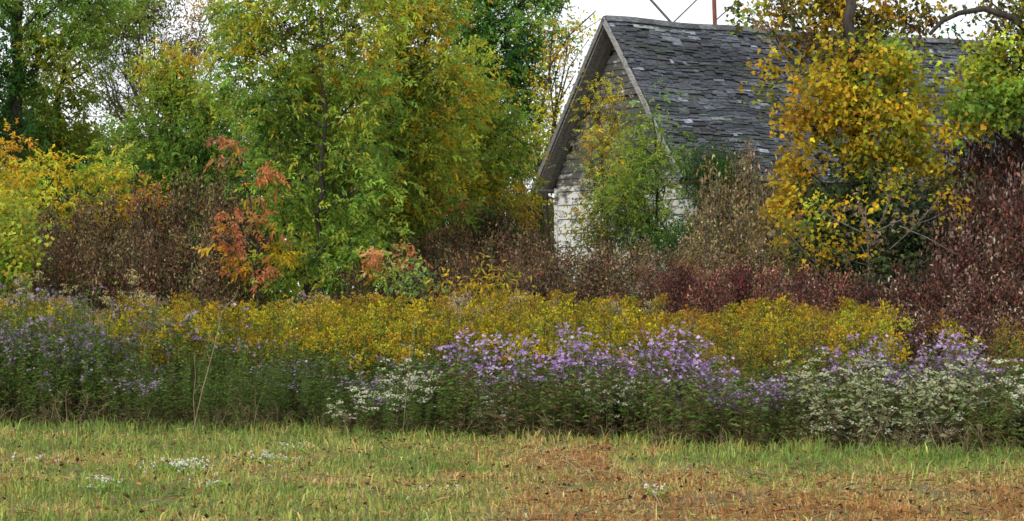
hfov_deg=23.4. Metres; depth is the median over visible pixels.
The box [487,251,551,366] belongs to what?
brown shrub
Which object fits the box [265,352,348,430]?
aster
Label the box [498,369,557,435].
green weed
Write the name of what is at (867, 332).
goldenrod
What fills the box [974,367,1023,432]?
green weed
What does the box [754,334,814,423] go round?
goldenrod
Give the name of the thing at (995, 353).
goldenrod
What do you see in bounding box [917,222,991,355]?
maroon shrub
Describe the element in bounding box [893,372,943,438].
green weed
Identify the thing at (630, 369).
aster
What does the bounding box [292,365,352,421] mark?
aster
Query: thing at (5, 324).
aster
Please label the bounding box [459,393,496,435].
white boneset
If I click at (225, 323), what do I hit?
goldenrod
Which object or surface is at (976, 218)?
maroon shrub
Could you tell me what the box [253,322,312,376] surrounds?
goldenrod
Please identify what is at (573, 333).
goldenrod
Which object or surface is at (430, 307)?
goldenrod
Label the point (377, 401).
aster
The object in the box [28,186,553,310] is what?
woods
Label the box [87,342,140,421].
aster
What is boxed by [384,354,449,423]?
aster
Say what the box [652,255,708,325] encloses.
red shrub
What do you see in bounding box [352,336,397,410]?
goldenrod
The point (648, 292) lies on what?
brown shrub
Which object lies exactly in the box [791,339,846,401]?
goldenrod
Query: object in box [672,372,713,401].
green weed
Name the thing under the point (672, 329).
goldenrod
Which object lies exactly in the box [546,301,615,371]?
goldenrod
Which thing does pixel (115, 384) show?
aster
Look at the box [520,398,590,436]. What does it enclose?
green weed
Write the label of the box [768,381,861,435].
green weed
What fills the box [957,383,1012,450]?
green weed
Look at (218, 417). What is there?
dead weed
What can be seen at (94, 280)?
brown shrub
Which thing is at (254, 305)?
goldenrod
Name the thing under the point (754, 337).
goldenrod
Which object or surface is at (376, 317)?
goldenrod
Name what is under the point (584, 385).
white boneset
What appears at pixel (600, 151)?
climbing vine
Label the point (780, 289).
maroon shrub
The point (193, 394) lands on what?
dry stalk
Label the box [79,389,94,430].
dead weed
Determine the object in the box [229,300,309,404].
goldenrod
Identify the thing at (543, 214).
brown shrub
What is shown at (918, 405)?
white aster bush
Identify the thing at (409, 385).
white boneset
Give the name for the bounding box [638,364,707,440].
green weed
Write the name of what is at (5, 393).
aster
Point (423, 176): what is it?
hickory tree
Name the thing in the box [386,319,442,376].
goldenrod
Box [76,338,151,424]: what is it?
aster
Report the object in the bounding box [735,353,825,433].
green weed
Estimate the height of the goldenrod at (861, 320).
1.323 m
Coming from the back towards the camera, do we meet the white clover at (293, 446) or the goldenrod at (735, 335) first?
the goldenrod at (735, 335)
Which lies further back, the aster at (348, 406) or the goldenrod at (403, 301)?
the goldenrod at (403, 301)
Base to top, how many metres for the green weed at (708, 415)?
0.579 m
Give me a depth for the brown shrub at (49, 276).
40.89 m
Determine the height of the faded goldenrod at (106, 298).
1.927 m
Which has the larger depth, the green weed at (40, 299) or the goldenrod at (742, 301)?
the goldenrod at (742, 301)
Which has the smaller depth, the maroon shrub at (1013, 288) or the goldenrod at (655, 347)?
the goldenrod at (655, 347)
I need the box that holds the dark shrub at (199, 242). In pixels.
[154,207,278,310]
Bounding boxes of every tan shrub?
[669,193,727,297]
[670,220,713,297]
[679,146,750,288]
[694,225,754,375]
[706,187,766,289]
[718,130,783,264]
[726,226,781,305]
[739,146,804,296]
[740,193,798,297]
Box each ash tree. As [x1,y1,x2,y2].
[0,0,174,287]
[75,35,260,233]
[176,0,426,308]
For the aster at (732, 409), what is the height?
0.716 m
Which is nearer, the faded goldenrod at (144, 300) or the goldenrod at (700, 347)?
the goldenrod at (700, 347)
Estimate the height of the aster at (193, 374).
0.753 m
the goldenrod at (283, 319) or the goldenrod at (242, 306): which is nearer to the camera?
the goldenrod at (283, 319)
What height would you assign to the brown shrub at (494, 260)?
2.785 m
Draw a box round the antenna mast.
[650,0,738,27]
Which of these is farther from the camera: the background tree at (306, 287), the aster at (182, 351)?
the background tree at (306, 287)
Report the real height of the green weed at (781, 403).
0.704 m
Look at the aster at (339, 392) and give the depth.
28.49 m
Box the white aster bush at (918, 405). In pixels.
[773,348,994,454]
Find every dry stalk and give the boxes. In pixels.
[191,290,238,435]
[193,349,198,429]
[402,318,415,436]
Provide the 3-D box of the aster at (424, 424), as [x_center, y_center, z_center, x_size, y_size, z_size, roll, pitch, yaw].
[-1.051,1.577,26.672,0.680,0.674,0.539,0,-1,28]
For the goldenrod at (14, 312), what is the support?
on the ground at (622, 507)
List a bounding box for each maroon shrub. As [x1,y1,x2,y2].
[765,273,803,377]
[786,270,839,343]
[839,262,905,375]
[867,258,935,384]
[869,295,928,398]
[894,298,967,383]
[903,254,967,378]
[912,171,987,317]
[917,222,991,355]
[921,130,999,281]
[922,294,990,384]
[937,261,1004,353]
[953,158,1023,311]
[955,103,1022,247]
[957,299,1022,392]
[958,214,1023,321]
[973,256,1023,379]
[977,114,1023,229]
[982,162,1023,278]
[993,229,1023,312]
[998,292,1023,379]
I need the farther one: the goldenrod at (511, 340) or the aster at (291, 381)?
the goldenrod at (511, 340)
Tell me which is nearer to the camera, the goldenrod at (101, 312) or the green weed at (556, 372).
the green weed at (556, 372)
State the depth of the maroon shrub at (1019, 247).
40.83 m
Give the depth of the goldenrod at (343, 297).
32.83 m
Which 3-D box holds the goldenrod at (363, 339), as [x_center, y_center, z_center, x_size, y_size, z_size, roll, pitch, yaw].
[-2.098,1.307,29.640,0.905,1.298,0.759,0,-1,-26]
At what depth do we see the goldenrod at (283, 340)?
30.01 m
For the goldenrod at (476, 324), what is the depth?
28.85 m
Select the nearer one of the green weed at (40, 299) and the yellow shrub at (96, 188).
the green weed at (40, 299)
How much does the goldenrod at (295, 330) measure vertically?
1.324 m
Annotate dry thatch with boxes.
[0,427,1023,520]
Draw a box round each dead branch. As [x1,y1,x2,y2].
[861,203,882,244]
[899,226,985,268]
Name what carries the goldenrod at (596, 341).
on the ground at (622, 507)
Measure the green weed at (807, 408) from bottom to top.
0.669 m
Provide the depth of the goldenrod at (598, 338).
32.84 m
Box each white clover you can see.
[9,452,58,467]
[84,475,125,491]
[139,456,211,477]
[187,472,233,490]
[238,450,302,466]
[277,441,313,452]
[401,485,457,501]
[644,482,669,498]
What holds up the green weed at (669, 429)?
on the ground at (622, 507)
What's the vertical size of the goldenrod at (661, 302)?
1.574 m
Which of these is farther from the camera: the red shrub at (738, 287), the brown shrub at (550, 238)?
the brown shrub at (550, 238)
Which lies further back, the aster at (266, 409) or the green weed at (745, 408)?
the aster at (266, 409)
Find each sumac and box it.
[192,135,306,310]
[354,239,432,301]
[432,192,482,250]
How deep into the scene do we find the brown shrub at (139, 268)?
41.24 m
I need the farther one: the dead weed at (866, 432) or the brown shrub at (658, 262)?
the brown shrub at (658, 262)
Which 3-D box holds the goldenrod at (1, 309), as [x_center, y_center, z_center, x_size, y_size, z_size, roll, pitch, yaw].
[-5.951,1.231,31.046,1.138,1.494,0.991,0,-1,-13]
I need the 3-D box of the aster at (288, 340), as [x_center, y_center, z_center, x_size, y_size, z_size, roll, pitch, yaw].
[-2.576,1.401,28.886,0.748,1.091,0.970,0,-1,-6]
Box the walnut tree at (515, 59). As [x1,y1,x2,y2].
[426,0,583,262]
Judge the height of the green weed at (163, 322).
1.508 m
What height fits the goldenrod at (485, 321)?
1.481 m
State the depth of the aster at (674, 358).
25.75 m
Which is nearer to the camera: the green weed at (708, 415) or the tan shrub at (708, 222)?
the green weed at (708, 415)
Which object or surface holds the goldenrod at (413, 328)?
on the ground at (622, 507)
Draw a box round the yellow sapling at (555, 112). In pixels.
[519,0,600,257]
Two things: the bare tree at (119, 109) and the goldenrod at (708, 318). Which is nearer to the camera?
the goldenrod at (708, 318)
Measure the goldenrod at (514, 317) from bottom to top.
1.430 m
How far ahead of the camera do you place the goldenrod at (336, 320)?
27.90 m
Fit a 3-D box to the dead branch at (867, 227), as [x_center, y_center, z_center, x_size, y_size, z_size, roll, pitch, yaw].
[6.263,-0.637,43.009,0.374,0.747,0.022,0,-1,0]
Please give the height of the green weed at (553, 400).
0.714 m
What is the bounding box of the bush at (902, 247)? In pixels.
[757,139,977,303]
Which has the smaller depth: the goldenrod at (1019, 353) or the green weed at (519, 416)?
the green weed at (519, 416)
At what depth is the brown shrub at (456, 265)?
40.90 m
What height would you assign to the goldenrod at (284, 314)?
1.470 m
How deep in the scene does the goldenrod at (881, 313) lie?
34.38 m
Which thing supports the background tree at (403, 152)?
on the ground at (622, 507)
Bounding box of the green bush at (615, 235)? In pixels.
[558,154,685,273]
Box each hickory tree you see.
[303,0,507,307]
[414,29,560,276]
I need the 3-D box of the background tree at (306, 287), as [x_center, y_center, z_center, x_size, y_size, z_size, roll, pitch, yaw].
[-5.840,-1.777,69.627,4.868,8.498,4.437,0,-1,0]
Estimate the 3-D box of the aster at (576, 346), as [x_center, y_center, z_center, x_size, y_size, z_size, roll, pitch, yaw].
[0.475,1.298,26.679,1.190,1.266,1.220,0,-1,-10]
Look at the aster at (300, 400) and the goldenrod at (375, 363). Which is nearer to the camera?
the aster at (300, 400)
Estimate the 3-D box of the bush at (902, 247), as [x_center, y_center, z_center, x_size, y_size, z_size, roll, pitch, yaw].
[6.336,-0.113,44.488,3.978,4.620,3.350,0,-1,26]
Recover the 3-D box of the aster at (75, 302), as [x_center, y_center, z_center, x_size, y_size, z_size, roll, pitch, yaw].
[-5.449,1.124,29.452,1.012,1.689,1.061,0,-1,-34]
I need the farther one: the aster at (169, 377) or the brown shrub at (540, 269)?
the brown shrub at (540, 269)
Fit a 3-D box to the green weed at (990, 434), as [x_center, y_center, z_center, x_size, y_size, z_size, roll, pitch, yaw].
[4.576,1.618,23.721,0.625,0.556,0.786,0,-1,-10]
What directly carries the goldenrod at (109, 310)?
on the ground at (622, 507)
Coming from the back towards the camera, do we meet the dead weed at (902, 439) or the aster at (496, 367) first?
the aster at (496, 367)
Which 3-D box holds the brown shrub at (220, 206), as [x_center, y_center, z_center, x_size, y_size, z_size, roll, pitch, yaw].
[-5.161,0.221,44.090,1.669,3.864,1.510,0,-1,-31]
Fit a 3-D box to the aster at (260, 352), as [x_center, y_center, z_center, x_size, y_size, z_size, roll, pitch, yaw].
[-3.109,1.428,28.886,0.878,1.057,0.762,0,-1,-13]
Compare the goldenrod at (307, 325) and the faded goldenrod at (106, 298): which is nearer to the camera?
the goldenrod at (307, 325)
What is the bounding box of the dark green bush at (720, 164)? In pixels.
[636,127,752,273]
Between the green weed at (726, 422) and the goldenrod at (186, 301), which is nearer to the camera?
the green weed at (726, 422)
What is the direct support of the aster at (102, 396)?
on the ground at (622, 507)
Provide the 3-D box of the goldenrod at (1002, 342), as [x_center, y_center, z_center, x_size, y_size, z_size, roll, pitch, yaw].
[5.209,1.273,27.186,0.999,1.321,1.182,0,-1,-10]
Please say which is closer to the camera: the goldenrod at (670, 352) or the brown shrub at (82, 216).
the goldenrod at (670, 352)
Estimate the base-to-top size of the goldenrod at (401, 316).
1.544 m
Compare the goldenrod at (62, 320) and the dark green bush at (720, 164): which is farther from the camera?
the dark green bush at (720, 164)
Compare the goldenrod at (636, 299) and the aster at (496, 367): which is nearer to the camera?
the aster at (496, 367)
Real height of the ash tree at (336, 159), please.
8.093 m
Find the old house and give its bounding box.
[532,15,1023,310]
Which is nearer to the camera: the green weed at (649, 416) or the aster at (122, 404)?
the green weed at (649, 416)
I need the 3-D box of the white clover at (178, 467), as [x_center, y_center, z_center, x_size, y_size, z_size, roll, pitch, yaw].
[-2.853,1.757,21.130,0.677,0.166,0.828,0,-1,0]
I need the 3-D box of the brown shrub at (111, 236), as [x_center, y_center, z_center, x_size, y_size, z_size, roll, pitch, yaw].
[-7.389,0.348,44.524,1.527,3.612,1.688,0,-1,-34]
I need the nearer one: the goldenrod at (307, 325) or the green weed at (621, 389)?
the green weed at (621, 389)
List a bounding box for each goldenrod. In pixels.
[0,273,31,307]
[0,299,30,338]
[0,299,73,368]
[0,302,39,388]
[1,271,46,313]
[11,330,60,409]
[13,288,60,315]
[22,307,78,383]
[28,295,109,381]
[36,296,77,311]
[45,284,86,319]
[52,316,96,383]
[69,316,100,362]
[77,309,120,396]
[78,302,106,319]
[96,308,136,391]
[97,269,146,316]
[101,313,138,390]
[102,312,139,400]
[107,323,173,406]
[109,325,173,407]
[110,298,170,391]
[111,297,186,400]
[115,295,176,393]
[122,292,174,375]
[125,274,156,323]
[136,308,203,394]
[148,315,201,376]
[159,315,221,415]
[161,290,201,376]
[166,312,229,404]
[171,303,206,315]
[174,298,231,395]
[194,311,249,371]
[194,312,243,371]
[202,301,264,394]
[202,328,248,395]
[204,300,253,357]
[217,315,268,394]
[223,319,265,406]
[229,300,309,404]
[237,298,327,409]
[239,308,263,390]
[240,299,296,336]
[247,300,304,373]
[251,304,312,383]
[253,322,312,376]
[260,321,316,396]
[262,314,307,381]
[268,292,338,391]
[278,299,366,412]
[295,310,391,413]
[297,302,364,400]
[299,321,335,390]
[301,318,376,392]
[307,291,387,413]
[312,311,413,429]
[332,304,371,386]
[336,294,407,380]
[350,301,434,419]
[352,307,408,393]
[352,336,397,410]
[358,296,431,387]
[362,292,437,388]
[366,321,416,384]
[374,291,413,329]
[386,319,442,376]
[389,311,438,384]
[403,302,445,346]
[405,297,482,376]
[410,306,481,384]
[420,296,460,342]
[420,318,491,368]
[427,320,473,377]
[434,298,493,373]
[456,302,526,375]
[458,323,516,382]
[475,311,526,371]
[480,303,513,323]
[480,322,543,379]
[481,289,526,360]
[487,297,568,384]
[487,305,555,382]
[489,324,543,381]
[490,315,541,364]
[497,293,566,324]
[513,327,581,395]
[514,289,592,404]
[514,312,573,377]
[533,290,575,310]
[540,309,615,372]
[545,318,603,363]
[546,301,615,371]
[550,309,598,378]
[565,324,630,373]
[566,296,626,330]
[575,322,614,363]
[582,295,619,370]
[589,301,658,375]
[589,315,638,394]
[596,322,636,379]
[599,295,670,368]
[599,296,642,316]
[608,310,681,408]
[616,293,672,323]
[622,321,687,405]
[624,323,700,414]
[637,334,713,397]
[641,321,678,404]
[647,313,703,379]
[648,304,698,385]
[649,312,713,387]
[652,309,712,351]
[652,319,723,396]
[661,325,728,390]
[666,311,759,389]
[690,308,725,341]
[690,338,765,418]
[691,309,735,343]
[702,309,780,429]
[703,321,760,406]
[707,307,756,362]
[708,299,772,392]
[716,324,781,408]
[718,323,747,380]
[719,325,740,369]
[720,298,778,378]
[721,309,768,388]
[724,299,769,328]
[728,341,792,392]
[738,312,809,399]
[743,292,797,393]
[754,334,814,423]
[755,308,831,399]
[756,335,805,389]
[768,300,857,423]
[772,304,828,402]
[774,332,840,401]
[791,300,838,337]
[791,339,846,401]
[794,315,837,344]
[796,320,887,408]
[808,312,872,386]
[812,329,866,407]
[813,317,904,418]
[815,310,913,407]
[824,304,866,344]
[829,311,879,373]
[833,295,896,376]
[838,301,908,387]
[838,314,911,423]
[842,303,878,368]
[852,311,915,396]
[861,305,909,382]
[922,317,984,405]
[950,328,1022,381]
[958,316,1023,383]
[1011,330,1023,378]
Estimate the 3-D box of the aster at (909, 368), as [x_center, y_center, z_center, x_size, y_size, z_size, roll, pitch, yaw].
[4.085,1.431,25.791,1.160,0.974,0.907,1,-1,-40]
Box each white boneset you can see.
[325,398,370,435]
[348,353,439,437]
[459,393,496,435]
[479,396,516,438]
[548,362,633,433]
[585,374,646,438]
[938,359,1023,446]
[985,374,1023,445]
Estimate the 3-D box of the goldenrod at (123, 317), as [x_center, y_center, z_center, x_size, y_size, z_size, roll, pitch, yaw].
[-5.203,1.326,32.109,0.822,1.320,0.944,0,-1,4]
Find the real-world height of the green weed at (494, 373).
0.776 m
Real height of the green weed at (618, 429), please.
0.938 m
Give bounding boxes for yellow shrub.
[0,118,66,296]
[0,141,166,259]
[421,252,535,324]
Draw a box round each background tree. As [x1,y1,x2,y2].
[0,110,103,253]
[37,117,161,307]
[108,120,244,305]
[162,87,302,307]
[229,46,368,314]
[314,50,452,300]
[396,106,528,287]
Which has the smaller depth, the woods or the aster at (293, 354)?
the aster at (293, 354)
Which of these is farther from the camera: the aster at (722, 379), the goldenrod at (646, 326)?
the goldenrod at (646, 326)
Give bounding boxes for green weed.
[15,292,55,326]
[33,295,89,373]
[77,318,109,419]
[121,299,178,418]
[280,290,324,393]
[281,291,322,335]
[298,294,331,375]
[390,374,473,429]
[400,348,482,430]
[430,370,511,435]
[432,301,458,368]
[436,365,494,417]
[436,386,477,434]
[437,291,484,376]
[442,292,475,315]
[443,372,505,437]
[445,303,474,350]
[446,351,480,390]
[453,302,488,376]
[457,366,539,397]
[461,351,524,414]
[461,371,548,429]
[462,347,535,440]
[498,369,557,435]
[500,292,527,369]
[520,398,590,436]
[523,373,592,442]
[524,377,614,432]
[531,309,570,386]
[531,358,613,432]
[534,353,616,422]
[546,360,628,442]
[556,351,642,401]
[564,359,645,440]
[572,367,676,439]
[582,351,666,411]
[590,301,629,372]
[607,384,644,435]
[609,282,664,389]
[612,386,669,441]
[636,387,705,433]
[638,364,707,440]
[638,365,712,449]
[647,364,721,439]
[661,401,730,445]
[670,373,743,449]
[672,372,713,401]
[675,391,732,435]
[677,379,775,449]
[712,402,756,441]
[731,381,785,441]
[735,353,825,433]
[745,407,806,450]
[761,405,822,450]
[763,396,802,444]
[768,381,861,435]
[773,370,835,436]
[785,391,821,441]
[791,363,862,447]
[850,373,906,442]
[855,379,937,440]
[884,360,963,428]
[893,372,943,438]
[921,364,982,441]
[936,368,1023,450]
[938,361,994,442]
[953,374,1023,445]
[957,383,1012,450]
[963,398,1023,454]
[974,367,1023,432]
[982,380,1023,451]
[984,361,1023,424]
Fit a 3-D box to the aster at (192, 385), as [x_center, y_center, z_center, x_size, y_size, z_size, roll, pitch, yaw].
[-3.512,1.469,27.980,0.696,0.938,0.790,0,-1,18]
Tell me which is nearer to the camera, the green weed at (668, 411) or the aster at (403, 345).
the green weed at (668, 411)
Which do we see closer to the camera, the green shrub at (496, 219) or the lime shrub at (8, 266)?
the lime shrub at (8, 266)
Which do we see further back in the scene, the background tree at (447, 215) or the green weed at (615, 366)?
the background tree at (447, 215)
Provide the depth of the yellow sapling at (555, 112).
60.04 m
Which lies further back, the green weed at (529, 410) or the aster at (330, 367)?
the aster at (330, 367)
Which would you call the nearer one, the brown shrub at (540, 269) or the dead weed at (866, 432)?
the dead weed at (866, 432)
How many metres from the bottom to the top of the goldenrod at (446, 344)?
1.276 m
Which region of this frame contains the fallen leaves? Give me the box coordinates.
[0,427,1023,520]
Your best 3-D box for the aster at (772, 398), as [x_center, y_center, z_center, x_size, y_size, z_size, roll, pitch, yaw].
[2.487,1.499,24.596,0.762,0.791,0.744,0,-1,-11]
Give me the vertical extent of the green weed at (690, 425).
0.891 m
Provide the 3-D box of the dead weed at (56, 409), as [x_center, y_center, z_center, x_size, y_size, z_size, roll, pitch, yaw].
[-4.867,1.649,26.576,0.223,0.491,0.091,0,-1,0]
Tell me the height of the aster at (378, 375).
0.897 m
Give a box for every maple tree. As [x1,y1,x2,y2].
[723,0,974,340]
[758,158,981,310]
[926,0,1023,196]
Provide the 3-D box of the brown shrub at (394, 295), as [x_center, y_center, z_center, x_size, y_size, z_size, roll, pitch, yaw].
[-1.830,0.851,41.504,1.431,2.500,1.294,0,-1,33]
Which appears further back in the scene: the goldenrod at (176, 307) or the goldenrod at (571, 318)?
the goldenrod at (176, 307)
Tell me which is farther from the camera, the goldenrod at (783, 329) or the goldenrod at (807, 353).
the goldenrod at (783, 329)
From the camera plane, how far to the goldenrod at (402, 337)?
31.68 m
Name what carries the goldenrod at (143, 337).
on the ground at (622, 507)
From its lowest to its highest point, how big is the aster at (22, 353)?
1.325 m
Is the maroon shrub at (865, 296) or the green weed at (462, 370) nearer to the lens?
the green weed at (462, 370)
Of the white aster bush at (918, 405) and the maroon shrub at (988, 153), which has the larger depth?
the maroon shrub at (988, 153)
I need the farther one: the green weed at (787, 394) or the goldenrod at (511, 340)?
the goldenrod at (511, 340)
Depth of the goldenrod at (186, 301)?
37.85 m
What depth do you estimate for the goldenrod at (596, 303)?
36.77 m
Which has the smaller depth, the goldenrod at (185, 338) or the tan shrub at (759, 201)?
the goldenrod at (185, 338)
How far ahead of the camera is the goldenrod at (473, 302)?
31.85 m
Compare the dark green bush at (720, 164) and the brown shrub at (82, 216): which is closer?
the brown shrub at (82, 216)
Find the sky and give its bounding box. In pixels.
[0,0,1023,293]
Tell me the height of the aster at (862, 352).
1.189 m
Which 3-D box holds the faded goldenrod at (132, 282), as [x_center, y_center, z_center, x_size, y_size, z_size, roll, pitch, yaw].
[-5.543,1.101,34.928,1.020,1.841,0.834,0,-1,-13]
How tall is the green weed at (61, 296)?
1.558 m
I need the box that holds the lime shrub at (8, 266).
[0,176,54,301]
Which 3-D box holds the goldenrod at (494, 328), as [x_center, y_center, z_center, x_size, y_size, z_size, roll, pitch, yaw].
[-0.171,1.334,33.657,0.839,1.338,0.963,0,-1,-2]
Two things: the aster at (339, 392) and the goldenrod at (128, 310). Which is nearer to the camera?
the aster at (339, 392)
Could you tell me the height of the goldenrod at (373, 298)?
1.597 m
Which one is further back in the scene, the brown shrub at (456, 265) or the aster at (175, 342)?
the brown shrub at (456, 265)
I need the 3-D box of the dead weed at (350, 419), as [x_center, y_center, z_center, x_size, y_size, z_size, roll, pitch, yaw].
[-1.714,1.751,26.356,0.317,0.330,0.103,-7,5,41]
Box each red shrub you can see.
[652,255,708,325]
[680,250,745,338]
[712,254,762,324]
[739,255,799,331]
[773,259,836,326]
[818,253,868,319]
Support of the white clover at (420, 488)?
on the ground at (622, 507)
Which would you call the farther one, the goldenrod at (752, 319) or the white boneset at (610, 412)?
the goldenrod at (752, 319)
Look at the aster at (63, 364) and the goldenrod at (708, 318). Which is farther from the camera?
the goldenrod at (708, 318)
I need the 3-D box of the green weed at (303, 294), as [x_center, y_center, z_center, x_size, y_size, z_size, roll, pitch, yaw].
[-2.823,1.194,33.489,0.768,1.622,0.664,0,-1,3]
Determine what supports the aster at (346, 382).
on the ground at (622, 507)
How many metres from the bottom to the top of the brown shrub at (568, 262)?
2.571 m
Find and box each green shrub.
[366,247,452,305]
[453,183,547,258]
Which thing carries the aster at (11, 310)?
on the ground at (622, 507)
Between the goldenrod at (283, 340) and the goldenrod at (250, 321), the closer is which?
the goldenrod at (283, 340)
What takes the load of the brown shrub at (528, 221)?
on the ground at (622, 507)
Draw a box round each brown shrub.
[0,231,45,306]
[10,193,83,303]
[13,230,83,311]
[43,190,111,310]
[46,221,135,318]
[75,180,132,313]
[97,220,171,321]
[104,170,184,319]
[129,217,212,378]
[140,161,223,315]
[176,220,258,323]
[184,166,260,312]
[211,178,288,317]
[326,260,382,353]
[368,237,431,314]
[390,217,456,306]
[418,238,491,321]
[419,217,491,298]
[461,198,526,288]
[464,222,530,306]
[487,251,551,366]
[497,218,561,308]
[502,159,540,255]
[502,182,549,264]
[523,246,586,362]
[525,217,571,291]
[528,162,553,258]
[546,236,603,311]
[560,244,625,361]
[575,233,636,303]
[599,248,670,364]
[601,232,672,313]
[632,241,698,311]
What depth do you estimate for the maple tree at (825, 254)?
43.52 m
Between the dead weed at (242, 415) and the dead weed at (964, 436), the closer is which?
the dead weed at (964, 436)
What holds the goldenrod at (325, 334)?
on the ground at (622, 507)
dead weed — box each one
[0,403,20,425]
[39,399,56,424]
[51,392,67,431]
[52,386,69,439]
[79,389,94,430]
[89,405,103,425]
[132,397,159,430]
[212,406,230,431]
[228,401,247,427]
[240,397,261,431]
[274,401,295,430]
[310,407,324,430]
[340,408,360,433]
[386,406,415,433]
[452,414,477,437]
[534,410,555,442]
[719,429,724,451]
[851,412,893,457]
[894,422,917,448]
[904,432,936,450]
[920,421,962,455]
[933,422,950,455]
[953,426,970,453]
[958,431,985,454]
[969,422,986,453]
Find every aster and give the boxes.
[0,276,49,410]
[0,279,47,421]
[0,283,50,398]
[0,314,48,420]
[0,324,28,414]
[0,347,39,425]
[0,361,41,423]
[5,285,86,415]
[18,344,94,422]
[20,361,70,426]
[27,303,95,413]
[27,351,108,426]
[30,308,118,426]
[37,301,123,420]
[38,283,144,425]
[70,300,141,421]
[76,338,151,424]
[80,304,158,412]
[86,335,164,424]
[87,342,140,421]
[98,352,159,424]
[102,356,174,431]
[103,291,175,417]
[112,368,172,423]
[126,339,200,416]
[141,346,199,426]
[148,317,214,416]
[153,365,218,428]
[164,350,230,426]
[173,328,228,414]
[177,343,231,423]
[178,301,259,421]
[183,364,246,424]
[199,358,266,424]
[199,369,249,430]
[202,346,254,419]
[207,340,277,415]
[211,339,278,418]
[212,368,273,429]
[227,365,290,432]
[245,366,314,429]
[249,359,318,427]
[251,346,318,426]
[253,342,328,425]
[260,334,323,411]
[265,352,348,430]
[274,368,330,430]
[285,345,354,423]
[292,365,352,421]
[302,357,362,409]
[314,378,363,419]
[319,387,360,432]
[324,353,390,431]
[326,391,366,427]
[328,351,384,426]
[351,381,402,436]
[352,374,388,429]
[357,353,440,432]
[363,375,423,430]
[372,382,414,427]
[379,391,435,435]
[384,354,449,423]
[387,380,437,434]
[389,342,467,417]
[389,344,448,424]
[420,384,481,435]
[426,352,476,423]
[431,328,514,407]
[434,373,502,423]
[464,362,546,427]
[498,322,603,428]
[557,344,644,406]
[583,342,664,431]
[626,321,744,435]
[664,354,738,440]
[695,378,777,446]
[727,373,807,444]
[810,331,917,439]
[856,350,958,430]
[910,325,1023,425]
[940,351,1010,432]
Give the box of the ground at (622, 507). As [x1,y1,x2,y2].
[0,296,1023,520]
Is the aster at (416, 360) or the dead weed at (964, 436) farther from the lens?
the aster at (416, 360)
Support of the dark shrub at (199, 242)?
on the ground at (622, 507)
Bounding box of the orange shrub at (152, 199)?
[94,171,200,288]
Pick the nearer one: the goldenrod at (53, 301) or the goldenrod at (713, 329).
the goldenrod at (713, 329)
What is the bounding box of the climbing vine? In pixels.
[548,69,661,261]
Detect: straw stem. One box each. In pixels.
[553,451,595,479]
[630,470,661,508]
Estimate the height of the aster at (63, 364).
1.481 m
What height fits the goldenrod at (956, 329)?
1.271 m
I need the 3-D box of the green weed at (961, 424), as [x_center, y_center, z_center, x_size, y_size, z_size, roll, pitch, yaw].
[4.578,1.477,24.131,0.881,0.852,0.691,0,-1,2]
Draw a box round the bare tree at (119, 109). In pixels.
[74,0,271,288]
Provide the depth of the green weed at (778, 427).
24.43 m
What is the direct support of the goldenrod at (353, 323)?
on the ground at (622, 507)
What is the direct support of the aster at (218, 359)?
on the ground at (622, 507)
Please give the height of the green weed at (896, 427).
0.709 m
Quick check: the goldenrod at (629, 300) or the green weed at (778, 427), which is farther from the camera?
the goldenrod at (629, 300)
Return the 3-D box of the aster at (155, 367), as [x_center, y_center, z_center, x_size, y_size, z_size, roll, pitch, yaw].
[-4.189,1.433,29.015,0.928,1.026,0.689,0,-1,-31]
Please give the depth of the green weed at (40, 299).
35.20 m
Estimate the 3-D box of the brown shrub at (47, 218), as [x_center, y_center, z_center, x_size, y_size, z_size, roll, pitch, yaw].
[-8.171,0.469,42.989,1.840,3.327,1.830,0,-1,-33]
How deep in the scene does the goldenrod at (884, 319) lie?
29.15 m
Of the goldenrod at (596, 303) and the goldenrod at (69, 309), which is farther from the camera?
the goldenrod at (596, 303)
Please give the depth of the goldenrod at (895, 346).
28.92 m
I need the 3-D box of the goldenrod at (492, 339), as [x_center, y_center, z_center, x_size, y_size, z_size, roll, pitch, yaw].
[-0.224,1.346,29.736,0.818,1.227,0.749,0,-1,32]
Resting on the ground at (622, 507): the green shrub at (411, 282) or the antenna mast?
the green shrub at (411, 282)
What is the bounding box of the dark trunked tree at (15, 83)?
[0,0,144,307]
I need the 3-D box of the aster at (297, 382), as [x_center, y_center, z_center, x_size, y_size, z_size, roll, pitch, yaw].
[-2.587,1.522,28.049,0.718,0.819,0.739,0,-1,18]
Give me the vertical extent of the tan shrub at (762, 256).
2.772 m
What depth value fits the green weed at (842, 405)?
24.63 m
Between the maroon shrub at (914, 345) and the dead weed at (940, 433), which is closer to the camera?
the dead weed at (940, 433)
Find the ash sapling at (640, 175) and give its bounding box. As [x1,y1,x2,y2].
[581,75,706,277]
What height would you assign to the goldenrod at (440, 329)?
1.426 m
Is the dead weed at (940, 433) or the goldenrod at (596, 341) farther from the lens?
the goldenrod at (596, 341)

